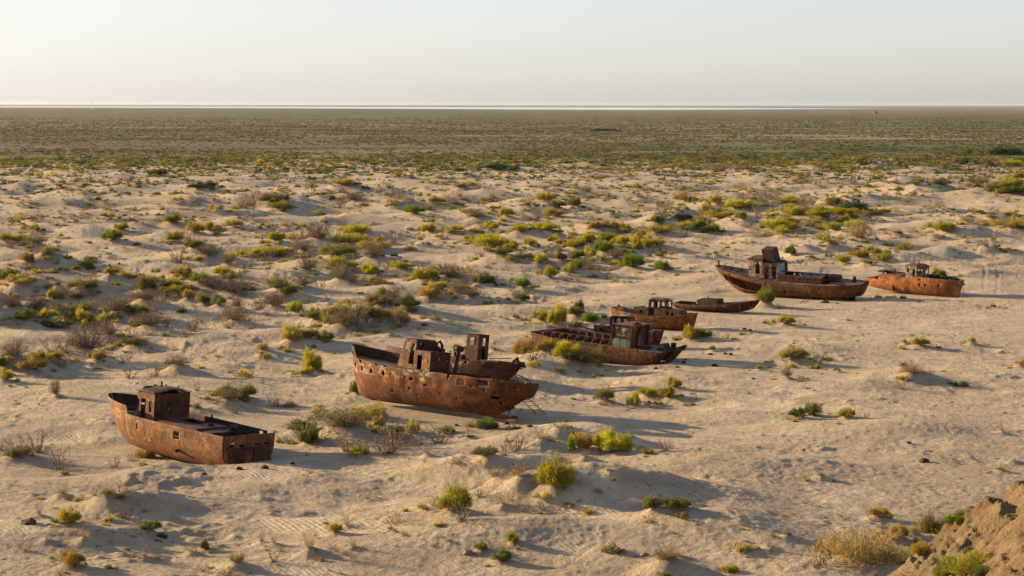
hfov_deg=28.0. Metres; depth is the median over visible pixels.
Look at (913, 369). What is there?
dry bush
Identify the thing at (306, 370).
yellow shrub
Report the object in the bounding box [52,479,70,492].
dry bush
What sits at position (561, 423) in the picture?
dry bush
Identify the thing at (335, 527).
amber shrub
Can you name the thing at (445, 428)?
green shrub
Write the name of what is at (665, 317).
stranded boat
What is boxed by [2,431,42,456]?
dry bush
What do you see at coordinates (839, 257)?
yellow shrub
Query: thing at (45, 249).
amber shrub
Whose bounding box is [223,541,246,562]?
dry bush
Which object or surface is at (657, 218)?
green shrub
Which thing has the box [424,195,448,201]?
yellow shrub
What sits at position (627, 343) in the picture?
stranded barge
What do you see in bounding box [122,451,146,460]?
dry bush
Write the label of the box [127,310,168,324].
dry bush
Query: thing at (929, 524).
olive shrub
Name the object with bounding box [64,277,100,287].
olive shrub
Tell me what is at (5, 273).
green shrub
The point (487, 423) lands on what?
green shrub
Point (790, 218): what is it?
yellow shrub
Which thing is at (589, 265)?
dry bush
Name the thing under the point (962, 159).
green shrub
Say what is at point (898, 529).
amber shrub
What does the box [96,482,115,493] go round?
dry bush
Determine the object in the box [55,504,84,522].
yellow shrub
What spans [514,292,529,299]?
green shrub
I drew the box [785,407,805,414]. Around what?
green shrub
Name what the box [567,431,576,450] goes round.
yellow shrub
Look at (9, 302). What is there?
dry bush
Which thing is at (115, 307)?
dry bush
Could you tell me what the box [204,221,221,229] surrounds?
yellow shrub
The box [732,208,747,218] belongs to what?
green shrub
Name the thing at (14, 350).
dry bush
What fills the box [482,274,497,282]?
dark shrub
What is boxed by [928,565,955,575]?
green shrub
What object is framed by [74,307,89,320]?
yellow shrub
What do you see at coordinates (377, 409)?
amber shrub
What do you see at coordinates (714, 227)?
green shrub
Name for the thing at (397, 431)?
dark shrub
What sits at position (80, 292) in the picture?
dry bush
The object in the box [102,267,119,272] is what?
amber shrub
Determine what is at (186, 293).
amber shrub
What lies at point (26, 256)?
amber shrub
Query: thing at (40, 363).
amber shrub
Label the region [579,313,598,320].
green shrub
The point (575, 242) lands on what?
yellow shrub
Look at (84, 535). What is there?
dry bush
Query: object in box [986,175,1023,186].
yellow shrub
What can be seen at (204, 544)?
green shrub
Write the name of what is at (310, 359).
yellow shrub
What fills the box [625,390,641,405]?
yellow shrub
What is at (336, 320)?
dry bush
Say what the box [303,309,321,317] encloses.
olive shrub
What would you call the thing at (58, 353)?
amber shrub
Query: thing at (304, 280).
dry bush
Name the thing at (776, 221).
yellow shrub
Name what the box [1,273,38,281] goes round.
amber shrub
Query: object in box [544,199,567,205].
olive shrub
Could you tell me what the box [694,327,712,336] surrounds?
green shrub
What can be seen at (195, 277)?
green shrub
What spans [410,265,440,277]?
yellow shrub
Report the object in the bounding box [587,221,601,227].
yellow shrub
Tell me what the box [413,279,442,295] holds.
amber shrub
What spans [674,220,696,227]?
yellow shrub
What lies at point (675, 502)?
green shrub
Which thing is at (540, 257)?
yellow shrub
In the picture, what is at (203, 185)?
dark shrub
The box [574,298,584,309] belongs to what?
green shrub
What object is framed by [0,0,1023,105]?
sky
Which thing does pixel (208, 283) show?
dry bush
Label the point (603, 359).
yellow shrub
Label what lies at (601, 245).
green shrub
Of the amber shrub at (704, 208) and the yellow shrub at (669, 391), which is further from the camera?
the amber shrub at (704, 208)
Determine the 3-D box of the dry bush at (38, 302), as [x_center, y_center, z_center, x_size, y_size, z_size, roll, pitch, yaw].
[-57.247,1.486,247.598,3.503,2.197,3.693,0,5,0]
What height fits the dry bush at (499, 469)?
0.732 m
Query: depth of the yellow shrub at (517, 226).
388.24 m
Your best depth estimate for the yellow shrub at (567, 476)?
128.47 m
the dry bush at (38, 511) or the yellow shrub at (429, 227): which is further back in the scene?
the yellow shrub at (429, 227)
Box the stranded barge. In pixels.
[530,319,687,365]
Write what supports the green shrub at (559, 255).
on the ground
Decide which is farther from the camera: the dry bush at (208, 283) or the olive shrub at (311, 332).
the dry bush at (208, 283)
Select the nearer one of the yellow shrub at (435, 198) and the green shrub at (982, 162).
the yellow shrub at (435, 198)
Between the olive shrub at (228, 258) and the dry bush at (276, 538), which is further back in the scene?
the olive shrub at (228, 258)
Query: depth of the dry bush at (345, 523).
123.69 m
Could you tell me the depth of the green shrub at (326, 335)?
222.25 m
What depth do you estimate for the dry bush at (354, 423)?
157.98 m
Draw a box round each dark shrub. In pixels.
[147,169,168,174]
[187,180,223,187]
[383,426,404,432]
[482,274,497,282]
[483,161,513,168]
[671,212,692,218]
[839,199,864,208]
[981,144,1023,154]
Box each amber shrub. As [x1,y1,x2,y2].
[0,230,12,239]
[0,367,13,378]
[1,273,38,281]
[6,357,49,367]
[15,250,35,260]
[29,246,61,252]
[38,307,59,316]
[44,287,62,296]
[48,350,70,357]
[50,547,88,565]
[85,350,110,358]
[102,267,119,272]
[132,448,156,457]
[164,264,194,273]
[180,288,194,296]
[182,221,206,230]
[224,219,244,225]
[269,322,305,338]
[323,178,355,183]
[327,521,344,530]
[349,400,399,420]
[354,239,396,248]
[370,413,387,425]
[371,306,409,317]
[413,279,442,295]
[433,280,451,288]
[437,225,464,230]
[450,181,478,186]
[461,284,473,290]
[496,205,514,214]
[503,335,535,353]
[541,207,566,214]
[570,431,594,447]
[589,220,620,226]
[664,374,682,385]
[673,190,698,199]
[700,201,714,212]
[709,193,726,200]
[768,225,793,233]
[861,506,890,515]
[886,523,916,537]
[986,217,1023,226]
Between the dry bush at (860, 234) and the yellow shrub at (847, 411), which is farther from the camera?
the dry bush at (860, 234)
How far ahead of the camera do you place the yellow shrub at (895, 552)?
113.08 m
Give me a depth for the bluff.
74.37 m
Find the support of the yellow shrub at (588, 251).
on the ground
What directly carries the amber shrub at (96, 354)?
on the ground
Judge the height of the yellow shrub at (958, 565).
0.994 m
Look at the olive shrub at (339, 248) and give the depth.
346.78 m
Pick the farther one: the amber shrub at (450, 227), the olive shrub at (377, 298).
the amber shrub at (450, 227)
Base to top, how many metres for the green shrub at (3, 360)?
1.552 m
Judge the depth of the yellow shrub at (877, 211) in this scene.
487.04 m
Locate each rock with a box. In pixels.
[21,517,35,524]
[463,549,472,554]
[639,552,648,556]
[919,458,929,462]
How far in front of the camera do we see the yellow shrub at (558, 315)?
241.94 m
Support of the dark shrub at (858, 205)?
on the ground
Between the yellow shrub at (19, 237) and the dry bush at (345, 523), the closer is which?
the dry bush at (345, 523)
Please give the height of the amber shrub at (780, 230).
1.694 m
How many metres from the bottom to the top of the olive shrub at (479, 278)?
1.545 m
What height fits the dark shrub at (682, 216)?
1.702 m
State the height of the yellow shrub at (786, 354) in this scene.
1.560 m
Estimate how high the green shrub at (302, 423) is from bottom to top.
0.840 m
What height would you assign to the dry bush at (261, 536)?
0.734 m
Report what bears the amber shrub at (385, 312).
on the ground
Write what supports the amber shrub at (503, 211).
on the ground
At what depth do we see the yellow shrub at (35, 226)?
413.60 m
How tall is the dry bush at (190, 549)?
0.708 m
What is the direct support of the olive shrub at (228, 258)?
on the ground
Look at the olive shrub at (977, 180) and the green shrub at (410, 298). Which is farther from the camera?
the olive shrub at (977, 180)
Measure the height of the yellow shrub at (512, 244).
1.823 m
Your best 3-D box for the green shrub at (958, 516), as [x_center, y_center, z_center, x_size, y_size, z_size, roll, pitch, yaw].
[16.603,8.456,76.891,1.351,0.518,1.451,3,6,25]
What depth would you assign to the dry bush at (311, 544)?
116.83 m
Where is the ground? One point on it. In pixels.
(574, 539)
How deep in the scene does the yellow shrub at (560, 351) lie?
201.47 m
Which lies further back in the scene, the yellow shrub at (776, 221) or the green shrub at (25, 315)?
the yellow shrub at (776, 221)
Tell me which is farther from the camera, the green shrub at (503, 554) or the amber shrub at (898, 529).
the amber shrub at (898, 529)
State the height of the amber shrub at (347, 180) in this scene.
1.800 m
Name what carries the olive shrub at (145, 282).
on the ground
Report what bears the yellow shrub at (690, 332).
on the ground
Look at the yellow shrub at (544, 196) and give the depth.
535.61 m
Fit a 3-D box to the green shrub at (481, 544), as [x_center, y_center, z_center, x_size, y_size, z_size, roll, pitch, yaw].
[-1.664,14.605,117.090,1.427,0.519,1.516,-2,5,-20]
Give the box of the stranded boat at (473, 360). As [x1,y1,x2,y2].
[386,333,525,378]
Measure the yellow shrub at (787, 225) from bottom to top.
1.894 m
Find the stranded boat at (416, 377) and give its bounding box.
[352,338,538,422]
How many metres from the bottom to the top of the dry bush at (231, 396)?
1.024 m
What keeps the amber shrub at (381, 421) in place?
on the ground
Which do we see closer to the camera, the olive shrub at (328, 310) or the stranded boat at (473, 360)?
the stranded boat at (473, 360)
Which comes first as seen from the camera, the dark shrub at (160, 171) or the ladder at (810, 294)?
the ladder at (810, 294)
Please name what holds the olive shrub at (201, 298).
on the ground
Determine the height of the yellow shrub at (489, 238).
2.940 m
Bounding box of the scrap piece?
[260,465,268,468]
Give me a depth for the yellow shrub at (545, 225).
389.41 m
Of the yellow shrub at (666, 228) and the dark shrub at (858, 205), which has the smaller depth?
the yellow shrub at (666, 228)
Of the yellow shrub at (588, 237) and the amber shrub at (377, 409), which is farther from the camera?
the yellow shrub at (588, 237)
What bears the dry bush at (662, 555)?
on the ground
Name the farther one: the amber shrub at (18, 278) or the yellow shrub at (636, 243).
the yellow shrub at (636, 243)
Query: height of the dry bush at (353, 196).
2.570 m
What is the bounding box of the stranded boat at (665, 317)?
[610,297,697,330]
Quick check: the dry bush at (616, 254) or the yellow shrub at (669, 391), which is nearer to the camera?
the yellow shrub at (669, 391)
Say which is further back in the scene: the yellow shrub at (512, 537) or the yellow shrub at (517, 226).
the yellow shrub at (517, 226)
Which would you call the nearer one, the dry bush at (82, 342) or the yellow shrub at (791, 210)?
the dry bush at (82, 342)
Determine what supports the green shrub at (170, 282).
on the ground
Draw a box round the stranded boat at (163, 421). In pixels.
[108,381,274,464]
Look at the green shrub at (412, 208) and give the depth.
475.00 m
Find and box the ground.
[0,105,1023,575]
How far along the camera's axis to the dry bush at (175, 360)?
195.86 m
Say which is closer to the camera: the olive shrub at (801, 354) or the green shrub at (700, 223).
the olive shrub at (801, 354)
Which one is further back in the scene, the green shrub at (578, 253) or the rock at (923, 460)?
the green shrub at (578, 253)
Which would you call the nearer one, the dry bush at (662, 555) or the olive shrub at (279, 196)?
the dry bush at (662, 555)
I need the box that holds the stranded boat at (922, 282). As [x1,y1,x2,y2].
[866,262,964,297]
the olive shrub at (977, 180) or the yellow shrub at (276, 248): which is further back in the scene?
the olive shrub at (977, 180)
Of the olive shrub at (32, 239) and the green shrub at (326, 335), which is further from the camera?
the olive shrub at (32, 239)
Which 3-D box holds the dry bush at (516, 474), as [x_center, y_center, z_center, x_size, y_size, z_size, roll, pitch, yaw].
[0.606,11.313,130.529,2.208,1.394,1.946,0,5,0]
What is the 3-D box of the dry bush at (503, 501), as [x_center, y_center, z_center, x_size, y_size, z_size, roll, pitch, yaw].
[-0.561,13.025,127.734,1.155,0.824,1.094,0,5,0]
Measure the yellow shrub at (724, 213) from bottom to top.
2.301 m
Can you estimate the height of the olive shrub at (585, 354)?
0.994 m
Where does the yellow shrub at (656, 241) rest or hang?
on the ground
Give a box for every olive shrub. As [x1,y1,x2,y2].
[2,448,18,456]
[20,234,53,242]
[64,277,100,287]
[128,273,158,289]
[159,209,186,221]
[183,238,206,246]
[191,291,210,301]
[208,292,226,303]
[212,252,237,262]
[219,270,242,279]
[257,192,291,200]
[258,271,301,287]
[261,199,295,207]
[299,402,392,426]
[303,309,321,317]
[303,327,319,336]
[315,242,357,254]
[318,301,356,318]
[353,303,381,316]
[360,293,397,303]
[464,444,508,455]
[466,273,486,281]
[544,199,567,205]
[552,348,601,359]
[566,305,584,313]
[591,384,614,398]
[642,494,663,507]
[790,348,811,355]
[821,193,842,204]
[913,508,954,533]
[929,176,960,183]
[969,177,990,182]
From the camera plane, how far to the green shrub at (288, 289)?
272.32 m
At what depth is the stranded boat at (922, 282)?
283.37 m
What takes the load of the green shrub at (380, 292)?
on the ground
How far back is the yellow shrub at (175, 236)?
379.21 m
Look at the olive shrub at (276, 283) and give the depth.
274.40 m
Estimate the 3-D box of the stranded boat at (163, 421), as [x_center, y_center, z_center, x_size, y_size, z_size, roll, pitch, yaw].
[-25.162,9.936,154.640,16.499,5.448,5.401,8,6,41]
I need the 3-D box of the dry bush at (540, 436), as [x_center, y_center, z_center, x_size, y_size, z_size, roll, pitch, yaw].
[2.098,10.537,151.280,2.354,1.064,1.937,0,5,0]
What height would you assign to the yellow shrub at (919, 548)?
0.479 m
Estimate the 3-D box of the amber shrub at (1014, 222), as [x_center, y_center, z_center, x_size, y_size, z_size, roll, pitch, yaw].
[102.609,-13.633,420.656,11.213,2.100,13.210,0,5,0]
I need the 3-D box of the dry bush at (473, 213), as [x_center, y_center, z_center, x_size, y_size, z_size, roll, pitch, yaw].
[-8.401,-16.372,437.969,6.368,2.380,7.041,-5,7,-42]
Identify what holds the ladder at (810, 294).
on the ground
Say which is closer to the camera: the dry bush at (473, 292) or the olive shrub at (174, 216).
the dry bush at (473, 292)
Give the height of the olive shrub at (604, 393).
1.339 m
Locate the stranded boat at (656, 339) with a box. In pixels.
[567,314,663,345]
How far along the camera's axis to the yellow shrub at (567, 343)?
207.40 m
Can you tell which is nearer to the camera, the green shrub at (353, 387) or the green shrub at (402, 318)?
the green shrub at (353, 387)
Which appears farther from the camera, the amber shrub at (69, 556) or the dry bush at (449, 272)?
the dry bush at (449, 272)
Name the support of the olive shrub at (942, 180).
on the ground
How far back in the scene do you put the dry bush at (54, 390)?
180.03 m
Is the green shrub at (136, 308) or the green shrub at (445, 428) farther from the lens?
the green shrub at (136, 308)
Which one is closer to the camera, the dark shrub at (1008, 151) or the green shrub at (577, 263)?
the green shrub at (577, 263)
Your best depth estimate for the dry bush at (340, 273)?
294.04 m
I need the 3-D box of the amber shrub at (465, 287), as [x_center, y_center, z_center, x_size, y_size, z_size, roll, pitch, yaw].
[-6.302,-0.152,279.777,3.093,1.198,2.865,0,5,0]
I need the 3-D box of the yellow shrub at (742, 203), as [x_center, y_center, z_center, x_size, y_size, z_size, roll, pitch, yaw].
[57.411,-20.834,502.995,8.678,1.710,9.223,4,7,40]
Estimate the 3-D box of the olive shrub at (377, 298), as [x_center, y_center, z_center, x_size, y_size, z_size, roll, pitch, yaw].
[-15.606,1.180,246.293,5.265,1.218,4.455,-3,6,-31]
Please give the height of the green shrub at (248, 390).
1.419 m
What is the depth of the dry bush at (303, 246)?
361.02 m
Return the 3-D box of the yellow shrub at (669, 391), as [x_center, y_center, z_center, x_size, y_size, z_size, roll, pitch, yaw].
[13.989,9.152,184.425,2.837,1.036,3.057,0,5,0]
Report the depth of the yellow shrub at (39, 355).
202.73 m
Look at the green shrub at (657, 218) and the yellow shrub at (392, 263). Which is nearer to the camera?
the yellow shrub at (392, 263)
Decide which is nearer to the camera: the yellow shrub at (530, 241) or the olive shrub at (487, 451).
the olive shrub at (487, 451)
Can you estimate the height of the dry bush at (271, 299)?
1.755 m
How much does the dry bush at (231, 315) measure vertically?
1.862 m
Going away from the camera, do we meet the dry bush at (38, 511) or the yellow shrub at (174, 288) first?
the dry bush at (38, 511)
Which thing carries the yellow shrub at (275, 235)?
on the ground
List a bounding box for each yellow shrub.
[7,231,25,240]
[27,223,47,229]
[32,350,53,359]
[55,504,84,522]
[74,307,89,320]
[97,311,110,323]
[113,221,129,228]
[158,283,182,294]
[165,231,186,239]
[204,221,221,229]
[211,264,232,273]
[248,244,285,253]
[265,229,287,239]
[285,301,308,310]
[292,346,323,369]
[298,366,314,373]
[324,254,347,264]
[330,232,375,240]
[335,224,371,231]
[339,259,360,266]
[358,262,387,272]
[387,260,415,267]
[405,416,421,432]
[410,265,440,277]
[418,220,437,230]
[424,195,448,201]
[433,481,477,510]
[467,230,516,244]
[480,220,498,228]
[503,238,518,247]
[504,530,521,542]
[507,223,530,229]
[520,235,537,244]
[528,307,548,318]
[529,253,548,261]
[533,193,557,198]
[533,219,563,228]
[533,448,585,486]
[534,337,556,349]
[540,263,557,275]
[545,300,567,322]
[549,339,582,356]
[555,261,580,271]
[555,340,572,348]
[562,237,585,245]
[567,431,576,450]
[576,230,597,240]
[579,357,598,362]
[583,244,596,255]
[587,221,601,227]
[592,346,611,363]
[592,430,604,445]
[593,422,641,450]
[610,235,629,242]
[615,226,637,230]
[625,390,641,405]
[631,233,643,248]
[634,387,658,394]
[641,235,654,246]
[646,224,673,231]
[650,237,667,243]
[657,384,680,396]
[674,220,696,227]
[681,322,698,338]
[699,207,736,216]
[723,197,745,206]
[735,200,758,206]
[759,216,783,225]
[764,219,799,228]
[772,194,799,201]
[775,345,807,358]
[777,313,797,322]
[780,204,808,213]
[781,215,799,222]
[804,204,839,214]
[813,523,910,567]
[821,221,840,228]
[830,207,861,213]
[835,252,853,260]
[837,407,856,416]
[843,218,867,225]
[851,248,870,256]
[859,208,884,213]
[863,546,901,561]
[875,251,889,260]
[895,546,913,559]
[907,522,925,533]
[909,541,928,554]
[910,336,931,343]
[930,545,992,575]
[933,218,955,229]
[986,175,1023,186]
[1001,158,1022,165]
[1009,171,1023,178]
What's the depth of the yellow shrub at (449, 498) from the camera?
123.83 m
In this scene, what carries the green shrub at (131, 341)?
on the ground
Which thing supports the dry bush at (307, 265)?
on the ground
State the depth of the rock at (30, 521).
121.98 m
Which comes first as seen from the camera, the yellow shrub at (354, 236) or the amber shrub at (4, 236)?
the amber shrub at (4, 236)
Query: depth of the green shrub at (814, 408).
172.04 m
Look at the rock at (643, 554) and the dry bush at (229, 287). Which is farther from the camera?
the dry bush at (229, 287)
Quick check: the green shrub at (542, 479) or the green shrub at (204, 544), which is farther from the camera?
the green shrub at (542, 479)
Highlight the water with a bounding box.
[0,106,863,109]
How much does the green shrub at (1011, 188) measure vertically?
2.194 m
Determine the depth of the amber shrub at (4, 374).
188.82 m
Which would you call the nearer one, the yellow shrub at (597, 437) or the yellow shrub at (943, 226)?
the yellow shrub at (597, 437)
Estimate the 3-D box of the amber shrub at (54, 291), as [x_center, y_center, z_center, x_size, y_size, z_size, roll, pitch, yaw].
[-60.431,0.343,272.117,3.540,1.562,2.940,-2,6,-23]
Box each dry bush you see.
[0,291,25,306]
[0,335,32,356]
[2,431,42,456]
[23,293,49,308]
[34,500,43,513]
[48,377,60,393]
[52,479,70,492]
[58,319,117,350]
[68,286,91,296]
[79,525,89,537]
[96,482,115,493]
[101,322,117,334]
[102,294,128,310]
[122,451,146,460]
[124,288,159,298]
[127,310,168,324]
[140,544,150,556]
[159,354,195,364]
[184,541,195,550]
[192,243,226,254]
[192,274,228,287]
[214,277,246,291]
[216,386,243,399]
[217,305,252,319]
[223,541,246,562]
[230,293,246,306]
[257,291,289,305]
[257,531,266,540]
[269,533,279,542]
[291,271,319,285]
[292,237,318,249]
[294,255,317,268]
[299,222,333,237]
[300,526,318,547]
[321,308,362,323]
[324,261,356,277]
[328,411,373,426]
[338,190,370,199]
[342,513,348,524]
[355,244,391,255]
[383,285,400,299]
[423,441,432,452]
[425,494,436,504]
[435,262,468,275]
[450,282,467,292]
[458,286,485,294]
[463,208,486,216]
[463,417,475,427]
[486,465,506,475]
[497,492,510,503]
[507,459,535,476]
[529,425,553,438]
[552,420,568,427]
[575,449,590,455]
[581,258,598,270]
[604,247,623,256]
[645,542,687,560]
[778,363,794,375]
[843,218,877,237]
[898,363,927,372]
[1000,419,1005,430]
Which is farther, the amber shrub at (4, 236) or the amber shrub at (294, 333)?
the amber shrub at (4, 236)
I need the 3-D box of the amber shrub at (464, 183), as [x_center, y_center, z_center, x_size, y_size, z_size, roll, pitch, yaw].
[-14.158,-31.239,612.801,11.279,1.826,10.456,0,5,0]
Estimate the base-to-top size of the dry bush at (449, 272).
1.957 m
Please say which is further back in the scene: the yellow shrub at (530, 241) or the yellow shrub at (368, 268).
the yellow shrub at (530, 241)
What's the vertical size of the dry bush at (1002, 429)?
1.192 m
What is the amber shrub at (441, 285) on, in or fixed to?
on the ground
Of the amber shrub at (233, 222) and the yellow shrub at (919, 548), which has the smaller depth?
the yellow shrub at (919, 548)
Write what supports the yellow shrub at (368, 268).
on the ground
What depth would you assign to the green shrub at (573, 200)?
504.60 m
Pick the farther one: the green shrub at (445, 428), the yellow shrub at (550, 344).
the yellow shrub at (550, 344)
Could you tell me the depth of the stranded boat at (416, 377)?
175.01 m
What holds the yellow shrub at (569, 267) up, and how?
on the ground
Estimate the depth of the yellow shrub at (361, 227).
401.64 m
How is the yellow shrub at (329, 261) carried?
on the ground
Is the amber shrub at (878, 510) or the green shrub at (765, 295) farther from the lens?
the green shrub at (765, 295)
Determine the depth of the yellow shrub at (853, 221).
416.75 m
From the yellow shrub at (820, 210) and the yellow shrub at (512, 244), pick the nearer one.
the yellow shrub at (512, 244)
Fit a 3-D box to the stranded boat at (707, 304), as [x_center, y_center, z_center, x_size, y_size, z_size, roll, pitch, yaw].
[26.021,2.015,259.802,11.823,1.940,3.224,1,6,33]
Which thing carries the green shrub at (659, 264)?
on the ground
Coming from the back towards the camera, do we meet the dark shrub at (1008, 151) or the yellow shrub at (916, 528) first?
the dark shrub at (1008, 151)
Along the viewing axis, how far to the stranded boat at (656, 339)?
222.32 m
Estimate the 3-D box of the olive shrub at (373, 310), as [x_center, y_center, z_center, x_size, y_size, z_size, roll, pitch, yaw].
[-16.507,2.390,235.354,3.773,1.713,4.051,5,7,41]
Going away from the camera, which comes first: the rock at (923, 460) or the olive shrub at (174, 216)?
the rock at (923, 460)
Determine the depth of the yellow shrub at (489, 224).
410.11 m
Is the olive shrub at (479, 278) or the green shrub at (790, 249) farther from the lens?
the green shrub at (790, 249)
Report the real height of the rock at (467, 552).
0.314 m
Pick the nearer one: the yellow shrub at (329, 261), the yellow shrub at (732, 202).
the yellow shrub at (329, 261)
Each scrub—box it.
[0,117,1023,174]
[0,146,1023,575]
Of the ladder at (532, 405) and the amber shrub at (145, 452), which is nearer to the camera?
the amber shrub at (145, 452)
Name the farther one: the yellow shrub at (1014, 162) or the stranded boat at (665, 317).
the yellow shrub at (1014, 162)
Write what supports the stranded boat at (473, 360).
on the ground
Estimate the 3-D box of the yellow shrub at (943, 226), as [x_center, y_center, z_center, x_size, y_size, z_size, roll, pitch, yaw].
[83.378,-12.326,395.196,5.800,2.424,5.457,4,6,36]
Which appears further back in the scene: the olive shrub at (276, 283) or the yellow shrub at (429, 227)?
the yellow shrub at (429, 227)
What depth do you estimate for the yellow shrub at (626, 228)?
408.90 m
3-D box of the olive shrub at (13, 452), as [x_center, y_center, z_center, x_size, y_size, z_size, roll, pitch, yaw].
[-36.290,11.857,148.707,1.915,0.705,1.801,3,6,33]
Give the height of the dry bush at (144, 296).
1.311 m
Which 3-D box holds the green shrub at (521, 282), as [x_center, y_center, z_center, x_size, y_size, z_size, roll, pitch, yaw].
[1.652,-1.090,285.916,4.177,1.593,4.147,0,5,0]
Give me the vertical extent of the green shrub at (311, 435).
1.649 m
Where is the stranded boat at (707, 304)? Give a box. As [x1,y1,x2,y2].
[673,296,759,311]
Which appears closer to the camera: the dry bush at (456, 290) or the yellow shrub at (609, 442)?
the yellow shrub at (609, 442)
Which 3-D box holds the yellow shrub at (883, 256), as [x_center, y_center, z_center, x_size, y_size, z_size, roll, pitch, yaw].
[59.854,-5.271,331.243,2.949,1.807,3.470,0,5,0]
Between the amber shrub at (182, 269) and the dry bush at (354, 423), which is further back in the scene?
the amber shrub at (182, 269)
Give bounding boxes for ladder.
[522,399,544,413]
[800,287,817,302]
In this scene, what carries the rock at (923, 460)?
on the ground
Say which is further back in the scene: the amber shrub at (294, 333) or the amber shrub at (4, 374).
the amber shrub at (294, 333)
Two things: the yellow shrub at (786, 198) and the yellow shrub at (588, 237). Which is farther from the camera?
the yellow shrub at (786, 198)
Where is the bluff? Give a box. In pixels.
[887,479,1023,575]
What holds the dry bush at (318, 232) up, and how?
on the ground
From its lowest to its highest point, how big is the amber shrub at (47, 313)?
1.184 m
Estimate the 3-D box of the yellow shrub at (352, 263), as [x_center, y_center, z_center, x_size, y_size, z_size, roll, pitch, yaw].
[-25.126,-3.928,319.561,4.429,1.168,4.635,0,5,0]
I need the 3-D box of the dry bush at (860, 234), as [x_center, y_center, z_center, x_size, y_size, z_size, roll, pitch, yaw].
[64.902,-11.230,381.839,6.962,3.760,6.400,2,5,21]
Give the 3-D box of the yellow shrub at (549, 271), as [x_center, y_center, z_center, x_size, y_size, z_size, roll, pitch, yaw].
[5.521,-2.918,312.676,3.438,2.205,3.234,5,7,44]
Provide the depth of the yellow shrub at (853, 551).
112.86 m
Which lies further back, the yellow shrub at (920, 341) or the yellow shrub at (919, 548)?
the yellow shrub at (920, 341)
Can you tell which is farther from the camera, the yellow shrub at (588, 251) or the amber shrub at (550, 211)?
the amber shrub at (550, 211)
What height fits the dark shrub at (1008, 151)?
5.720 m
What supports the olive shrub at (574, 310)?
on the ground
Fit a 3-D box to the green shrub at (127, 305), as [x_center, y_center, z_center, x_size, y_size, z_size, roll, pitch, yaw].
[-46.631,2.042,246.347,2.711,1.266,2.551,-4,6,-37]
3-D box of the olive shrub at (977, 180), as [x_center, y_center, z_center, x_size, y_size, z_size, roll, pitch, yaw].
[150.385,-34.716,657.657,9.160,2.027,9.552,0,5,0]
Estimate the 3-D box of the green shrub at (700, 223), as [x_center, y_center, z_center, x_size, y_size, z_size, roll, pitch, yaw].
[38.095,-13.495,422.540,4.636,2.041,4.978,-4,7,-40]
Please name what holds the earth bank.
on the ground
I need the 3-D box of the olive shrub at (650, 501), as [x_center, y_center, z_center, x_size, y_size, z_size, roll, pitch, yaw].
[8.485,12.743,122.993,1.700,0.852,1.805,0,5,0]
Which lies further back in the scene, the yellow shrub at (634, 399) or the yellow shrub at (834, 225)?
the yellow shrub at (834, 225)
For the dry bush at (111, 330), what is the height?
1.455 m
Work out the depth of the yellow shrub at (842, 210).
464.37 m
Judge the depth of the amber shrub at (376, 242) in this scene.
353.18 m
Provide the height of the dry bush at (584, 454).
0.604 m
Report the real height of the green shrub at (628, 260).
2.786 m
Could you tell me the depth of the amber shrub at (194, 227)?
417.86 m
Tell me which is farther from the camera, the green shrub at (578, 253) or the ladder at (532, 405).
the green shrub at (578, 253)
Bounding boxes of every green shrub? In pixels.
[0,267,24,277]
[0,353,12,365]
[14,309,37,318]
[75,259,93,266]
[101,229,122,238]
[116,337,149,343]
[119,300,130,309]
[130,303,150,313]
[136,519,163,529]
[164,279,186,285]
[188,268,213,281]
[200,537,210,548]
[212,381,257,396]
[277,284,297,293]
[277,418,311,429]
[297,421,320,442]
[314,329,333,338]
[349,379,357,392]
[374,286,392,295]
[394,312,409,321]
[395,294,425,304]
[401,204,429,211]
[437,425,456,433]
[469,539,490,549]
[472,417,499,428]
[484,247,515,253]
[488,545,515,560]
[513,276,534,285]
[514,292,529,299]
[534,460,565,483]
[552,249,570,258]
[566,194,581,204]
[568,249,585,256]
[571,257,589,267]
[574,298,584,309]
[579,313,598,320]
[592,238,615,249]
[600,230,616,239]
[617,250,646,265]
[648,212,667,221]
[651,258,670,268]
[657,496,692,507]
[692,219,707,227]
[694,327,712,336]
[705,220,721,230]
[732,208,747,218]
[754,284,774,301]
[784,243,801,253]
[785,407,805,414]
[803,402,823,413]
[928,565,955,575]
[930,265,949,275]
[940,508,964,522]
[952,156,970,162]
[967,564,990,575]
[975,158,993,164]
[993,185,1023,191]
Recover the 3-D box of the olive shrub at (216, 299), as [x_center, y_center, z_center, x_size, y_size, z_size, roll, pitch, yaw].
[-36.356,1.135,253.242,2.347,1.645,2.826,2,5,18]
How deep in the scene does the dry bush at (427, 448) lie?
148.72 m
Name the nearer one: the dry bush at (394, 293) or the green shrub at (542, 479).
the green shrub at (542, 479)
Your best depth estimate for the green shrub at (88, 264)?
320.20 m
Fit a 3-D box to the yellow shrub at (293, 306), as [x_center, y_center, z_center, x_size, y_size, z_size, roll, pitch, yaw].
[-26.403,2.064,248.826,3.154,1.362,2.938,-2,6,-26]
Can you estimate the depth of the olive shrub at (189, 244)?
334.50 m
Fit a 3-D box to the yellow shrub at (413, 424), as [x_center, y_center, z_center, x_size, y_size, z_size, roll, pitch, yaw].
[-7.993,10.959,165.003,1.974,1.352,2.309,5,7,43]
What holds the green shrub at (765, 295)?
on the ground
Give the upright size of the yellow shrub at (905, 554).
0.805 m
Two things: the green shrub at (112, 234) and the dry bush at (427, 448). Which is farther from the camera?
the green shrub at (112, 234)
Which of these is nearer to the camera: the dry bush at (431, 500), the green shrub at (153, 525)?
the green shrub at (153, 525)

